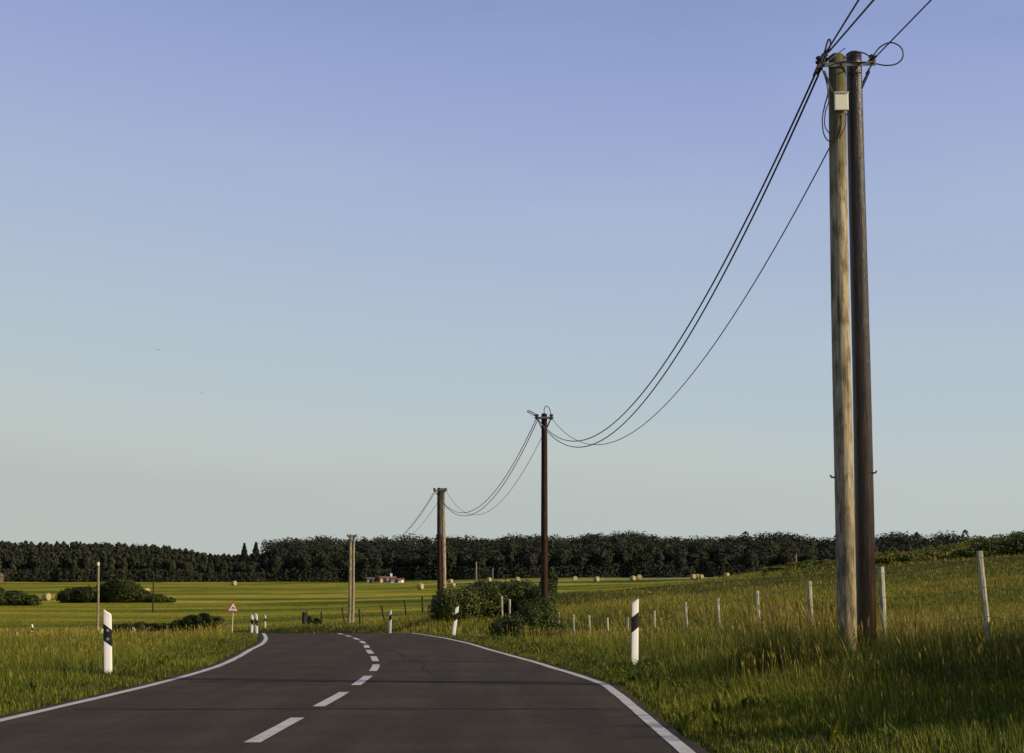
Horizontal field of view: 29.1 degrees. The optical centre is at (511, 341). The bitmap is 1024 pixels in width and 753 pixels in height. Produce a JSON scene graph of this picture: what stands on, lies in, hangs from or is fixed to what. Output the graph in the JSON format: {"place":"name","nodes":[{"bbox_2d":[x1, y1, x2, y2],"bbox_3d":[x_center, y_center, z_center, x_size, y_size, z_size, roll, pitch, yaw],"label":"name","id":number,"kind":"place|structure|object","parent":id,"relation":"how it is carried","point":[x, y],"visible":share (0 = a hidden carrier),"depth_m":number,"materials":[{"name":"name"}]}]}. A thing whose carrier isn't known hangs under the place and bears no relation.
{"place":"outdoors","nodes":[
{"label":"outdoors","id":0,"kind":"place"},
{"bbox_2d":[0,633,707,752],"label":"road","id":1,"kind":"structure","parent":0,"point":[191,714],"depth_m":20.25,"materials":[{"name":"grey asphalt"}]},
{"bbox_2d":[0,633,267,721],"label":"edge line","id":2,"kind":"object","parent":1,"relation":"on","point":[265,639],"visible":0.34,"depth_m":25.34,"materials":[{"name":"paint"}]},
{"bbox_2d":[245,633,379,741],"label":"line","id":3,"kind":"object","parent":1,"relation":"on","point":[264,735],"visible":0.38,"depth_m":21.36,"materials":[{"name":"paint"}]},
{"bbox_2d":[414,633,694,752],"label":"edge line","id":4,"kind":"object","parent":1,"relation":"on","point":[678,745],"visible":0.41,"depth_m":20.17,"materials":[{"name":"paint"}]},
{"bbox_2d":[0,547,1023,752],"bbox_3d":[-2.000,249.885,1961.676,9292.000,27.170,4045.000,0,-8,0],"label":"ground","id":5,"kind":"structure","parent":0,"point":[259,595],"depth_m":240.68,"materials":[{"name":"green plant"}]},
{"bbox_2d":[0,573,4,581],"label":"farmhouse","id":6,"kind":"object","parent":5,"relation":"on","point":[2,576],"visible":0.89,"depth_m":608.27,"materials":[{"name":"brown tile"}]},
{"bbox_2d":[0,586,42,605],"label":"field bush","id":7,"kind":"object","parent":5,"relation":"on","point":[14,598],"visible":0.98,"depth_m":296.14,"materials":[{"name":"green plant"}]},
{"bbox_2d":[42,593,50,600],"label":"hay bale","id":8,"kind":"object","parent":5,"relation":"on","point":[46,596],"visible":1,"depth_m":328.85},
{"bbox_2d":[96,561,99,630],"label":"thin pole","id":9,"kind":"object","parent":5,"relation":"on","point":[97,564],"visible":0.94,"depth_m":178.43,"materials":[{"name":"metal"}]},
{"bbox_2d":[103,610,111,674],"bbox_3d":[-6.083,4.678,29.636,0.129,1.276,0.125,0,-7,-13],"label":"marker post","id":10,"kind":"object","parent":5,"relation":"on","point":[107,628],"visible":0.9,"depth_m":29.61,"materials":[{"name":"white plastic"}]},
{"bbox_2d":[55,577,175,602],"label":"field bush","id":11,"kind":"object","parent":5,"relation":"on","point":[119,590],"visible":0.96,"depth_m":313.67,"materials":[{"name":"green plant"}]},
{"bbox_2d":[112,621,170,632],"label":"field bush","id":12,"kind":"object","parent":5,"relation":"on","point":[141,624],"visible":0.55,"depth_m":173.84,"materials":[{"name":"green plant"}]},
{"bbox_2d":[152,573,153,612],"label":"thin pole","id":13,"kind":"object","parent":5,"relation":"on","point":[153,595],"visible":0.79,"depth_m":259.74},
{"bbox_2d":[168,612,225,631],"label":"field bush","id":14,"kind":"object","parent":5,"relation":"on","point":[204,619],"visible":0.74,"depth_m":167.46,"materials":[{"name":"green plant"}]},
{"bbox_2d":[227,602,237,631],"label":"warning sign","id":15,"kind":"object","parent":5,"relation":"on","point":[232,608],"visible":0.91,"depth_m":134.74,"materials":[{"name":"white metal"}]},
{"bbox_2d":[238,543,248,562],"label":"conifer tree","id":16,"kind":"object","parent":5,"relation":"on","point":[244,555],"visible":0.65,"depth_m":635.88,"materials":[{"name":"green plant"}]},
{"bbox_2d":[251,614,252,631],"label":"marker post","id":17,"kind":"object","parent":5,"relation":"on","point":[251,623],"visible":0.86,"depth_m":98.94,"materials":[{"name":"white plastic"}]},
{"bbox_2d":[249,541,261,562],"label":"conifer tree","id":18,"kind":"object","parent":5,"relation":"on","point":[255,553],"visible":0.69,"depth_m":635.89,"materials":[{"name":"green plant"}]},
{"bbox_2d":[255,613,257,633],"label":"marker post","id":19,"kind":"object","parent":5,"relation":"on","point":[256,623],"visible":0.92,"depth_m":86.07,"materials":[{"name":"white plastic"}]},
{"bbox_2d":[302,610,311,624],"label":"gate post","id":20,"kind":"object","parent":5,"relation":"on","point":[304,617],"visible":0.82,"depth_m":161.29,"materials":[{"name":"wood"}]},
{"bbox_2d":[307,616,320,624],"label":"field bush","id":21,"kind":"object","parent":5,"relation":"on","point":[311,619],"visible":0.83,"depth_m":164.10,"materials":[{"name":"green plant"}]},
{"bbox_2d":[347,534,356,622],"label":"double utility pole","id":22,"kind":"object","parent":5,"relation":"on","point":[351,596],"visible":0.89,"depth_m":163.76,"materials":[{"name":"wood"}]},
{"bbox_2d":[356,492,433,549],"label":"overhead cable","id":23,"kind":"object","parent":22,"relation":"attached to","point":[408,528],"visible":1,"depth_m":128.61,"materials":[{"name":"black rubber"}]},
{"bbox_2d":[366,577,374,582],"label":"garden shed","id":24,"kind":"structure","parent":5,"relation":"on","point":[370,579],"depth_m":582.61,"materials":[{"name":"grey tile"}]},
{"bbox_2d":[321,595,433,624],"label":"wire fence","id":25,"kind":"object","parent":5,"relation":"on","point":[421,599],"visible":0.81,"depth_m":136.64,"materials":[{"name":"wood"}]},
{"bbox_2d":[378,573,396,582],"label":"farmhouse","id":26,"kind":"object","parent":5,"relation":"on","point":[384,579],"visible":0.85,"depth_m":578.36,"materials":[{"name":"beige tile"}]},
{"bbox_2d":[389,610,391,632],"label":"marker post","id":27,"kind":"object","parent":5,"relation":"on","point":[390,615],"visible":0.93,"depth_m":95.00,"materials":[{"name":"white plastic"}]},
{"bbox_2d":[390,578,404,582],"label":"farm barn","id":28,"kind":"structure","parent":5,"relation":"on","point":[397,580],"depth_m":576.75,"materials":[{"name":"white tile"}]},
{"bbox_2d":[417,583,423,589],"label":"hay bale","id":29,"kind":"object","parent":5,"relation":"on","point":[420,586],"visible":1,"depth_m":394.10},
{"bbox_2d":[433,488,446,612],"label":"double utility pole","id":30,"kind":"object","parent":5,"relation":"on","point":[441,566],"visible":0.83,"depth_m":118.39,"materials":[{"name":"wood"}]},
{"bbox_2d":[355,494,433,550],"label":"overhead cable","id":31,"kind":"object","parent":30,"relation":"attached to","point":[406,532],"visible":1,"depth_m":131.25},
{"bbox_2d":[452,606,458,634],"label":"marker post","id":32,"kind":"object","parent":5,"relation":"on","point":[455,620],"visible":0.94,"depth_m":70.25,"materials":[{"name":"white plastic"}]},
{"bbox_2d":[475,562,476,581],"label":"thin pole","id":33,"kind":"object","parent":5,"relation":"on","point":[475,571],"visible":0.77,"depth_m":397.22,"materials":[{"name":"metal"}]},
{"bbox_2d":[427,578,557,622],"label":"roadside hedge","id":34,"kind":"object","parent":5,"relation":"on","point":[482,598],"visible":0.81,"depth_m":100.89,"materials":[{"name":"green plant"}]},
{"bbox_2d":[0,529,987,581],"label":"forest","id":35,"kind":"object","parent":5,"relation":"on","point":[633,553],"visible":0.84,"depth_m":621.92,"materials":[{"name":"green plant"}]},
{"bbox_2d":[501,596,510,617],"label":"fence posts","id":36,"kind":"object","parent":5,"relation":"on","point":[502,606],"visible":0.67,"depth_m":96.04,"materials":[{"name":"grey wood"}]},
{"bbox_2d":[0,539,1023,752],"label":"grass","id":37,"kind":"structure","parent":5,"relation":"on","point":[951,686],"depth_m":26.00,"materials":[{"name":"green plant"}]},
{"bbox_2d":[485,596,567,638],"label":"bramble bush","id":38,"kind":"object","parent":5,"relation":"on","point":[537,615],"visible":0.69,"depth_m":67.44,"materials":[{"name":"green plant"}]},
{"bbox_2d":[527,406,553,602],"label":"utility pole","id":39,"kind":"object","parent":5,"relation":"on","point":[544,533],"visible":0.84,"depth_m":72.75,"materials":[{"name":"wood"}]},
{"bbox_2d":[435,419,535,512],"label":"overhead cable","id":40,"kind":"object","parent":39,"relation":"attached to","point":[504,477],"visible":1,"depth_m":83.28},
{"bbox_2d":[435,421,536,515],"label":"overhead cable","id":41,"kind":"object","parent":39,"relation":"attached to","point":[506,479],"visible":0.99,"depth_m":82.75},
{"bbox_2d":[446,420,549,514],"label":"overhead cable","id":42,"kind":"object","parent":39,"relation":"attached to","point":[512,487],"visible":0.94,"depth_m":87.23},
{"bbox_2d":[551,69,869,444],"bbox_3d":[3.190,0.743,49.937,0.019,2.986,47.132,1,-8,-4],"label":"overhead cable","id":43,"kind":"object","parent":39,"relation":"attached to","point":[741,302],"visible":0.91,"depth_m":35.67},
{"bbox_2d":[538,568,558,604],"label":"young tree","id":44,"kind":"object","parent":5,"relation":"on","point":[553,579],"visible":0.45,"depth_m":106.88,"materials":[{"name":"green plant"}]},
{"bbox_2d":[631,599,638,664],"bbox_3d":[2.029,4.913,32.638,0.129,1.276,0.122,3,-8,-14],"label":"marker post","id":45,"kind":"object","parent":5,"relation":"on","point":[634,629],"visible":0.93,"depth_m":32.60,"materials":[{"name":"white plastic"}]},
{"bbox_2d":[557,551,1023,642],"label":"wire fence","id":46,"kind":"object","parent":5,"relation":"on","point":[981,572],"visible":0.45,"depth_m":32.70,"materials":[{"name":"grey wood"}]},
{"bbox_2d":[766,560,819,570],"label":"crest bush","id":47,"kind":"object","parent":5,"relation":"on","point":[776,568],"visible":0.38,"depth_m":170.37,"materials":[{"name":"green plant"}]},
{"bbox_2d":[811,559,835,566],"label":"crest bush","id":48,"kind":"object","parent":5,"relation":"on","point":[833,561],"visible":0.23,"depth_m":165.85,"materials":[{"name":"green plant"}]},
{"bbox_2d":[812,39,903,656],"bbox_3d":[4.686,0.380,26.289,1.233,8.941,0.585,0,-8,0],"label":"double utility pole","id":49,"kind":"object","parent":5,"relation":"on","point":[855,543],"visible":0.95,"depth_m":26.26,"materials":[{"name":"wood"}]},
{"bbox_2d":[537,77,814,441],"bbox_3d":[2.519,0.795,49.879,0.027,2.684,47.213,1,-8,-4],"label":"overhead cable","id":50,"kind":"object","parent":49,"relation":"attached to","point":[795,117],"visible":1,"depth_m":33.11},
{"bbox_2d":[541,74,818,447],"bbox_3d":[2.562,0.900,49.891,0.027,2.866,47.264,1,-8,-4],"label":"overhead cable","id":51,"kind":"object","parent":49,"relation":"attached to","point":[802,110],"visible":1,"depth_m":33.13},
{"bbox_2d":[826,0,858,51],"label":"overhead cable","id":52,"kind":"object","parent":49,"relation":"attached to","point":[846,19],"visible":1,"depth_m":24.70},
{"bbox_2d":[828,0,873,52],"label":"overhead cable","id":53,"kind":"object","parent":49,"relation":"attached to","point":[853,23],"visible":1,"depth_m":24.64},
{"bbox_2d":[874,0,931,58],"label":"overhead cable","id":54,"kind":"object","parent":49,"relation":"attached to","point":[929,1],"visible":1,"depth_m":24.74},
{"bbox_2d":[875,553,906,563],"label":"crest bush","id":55,"kind":"object","parent":5,"relation":"on","point":[887,559],"visible":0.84,"depth_m":161.14,"materials":[{"name":"green plant"}]},
{"bbox_2d":[760,530,1023,575],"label":"scrub","id":56,"kind":"object","parent":5,"relation":"on","point":[809,567],"visible":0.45,"depth_m":167.70,"materials":[{"name":"green plant"}]},
{"bbox_2d":[901,549,949,561],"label":"crest bush","id":57,"kind":"object","parent":5,"relation":"on","point":[922,555],"visible":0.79,"depth_m":160.76,"materials":[{"name":"green plant"}]},
{"bbox_2d":[950,543,984,557],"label":"crest bush","id":58,"kind":"object","parent":5,"relation":"on","point":[969,551],"visible":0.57,"depth_m":158.76,"materials":[{"name":"green plant"}]},
{"bbox_2d":[975,537,1023,555],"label":"crest bush","id":59,"kind":"object","parent":5,"relation":"on","point":[1015,544],"visible":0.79,"depth_m":158.20,"materials":[{"name":"green plant"}]},
{"bbox_2d":[0,0,1023,569],"label":"sky","id":60,"kind":"structure","parent":0,"point":[373,238],"materials":[{"name":"blue"}]},
{"bbox_2d":[435,577,716,584],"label":"farm track","id":61,"kind":"structure","parent":0,"point":[601,580],"depth_m":467.73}
]}

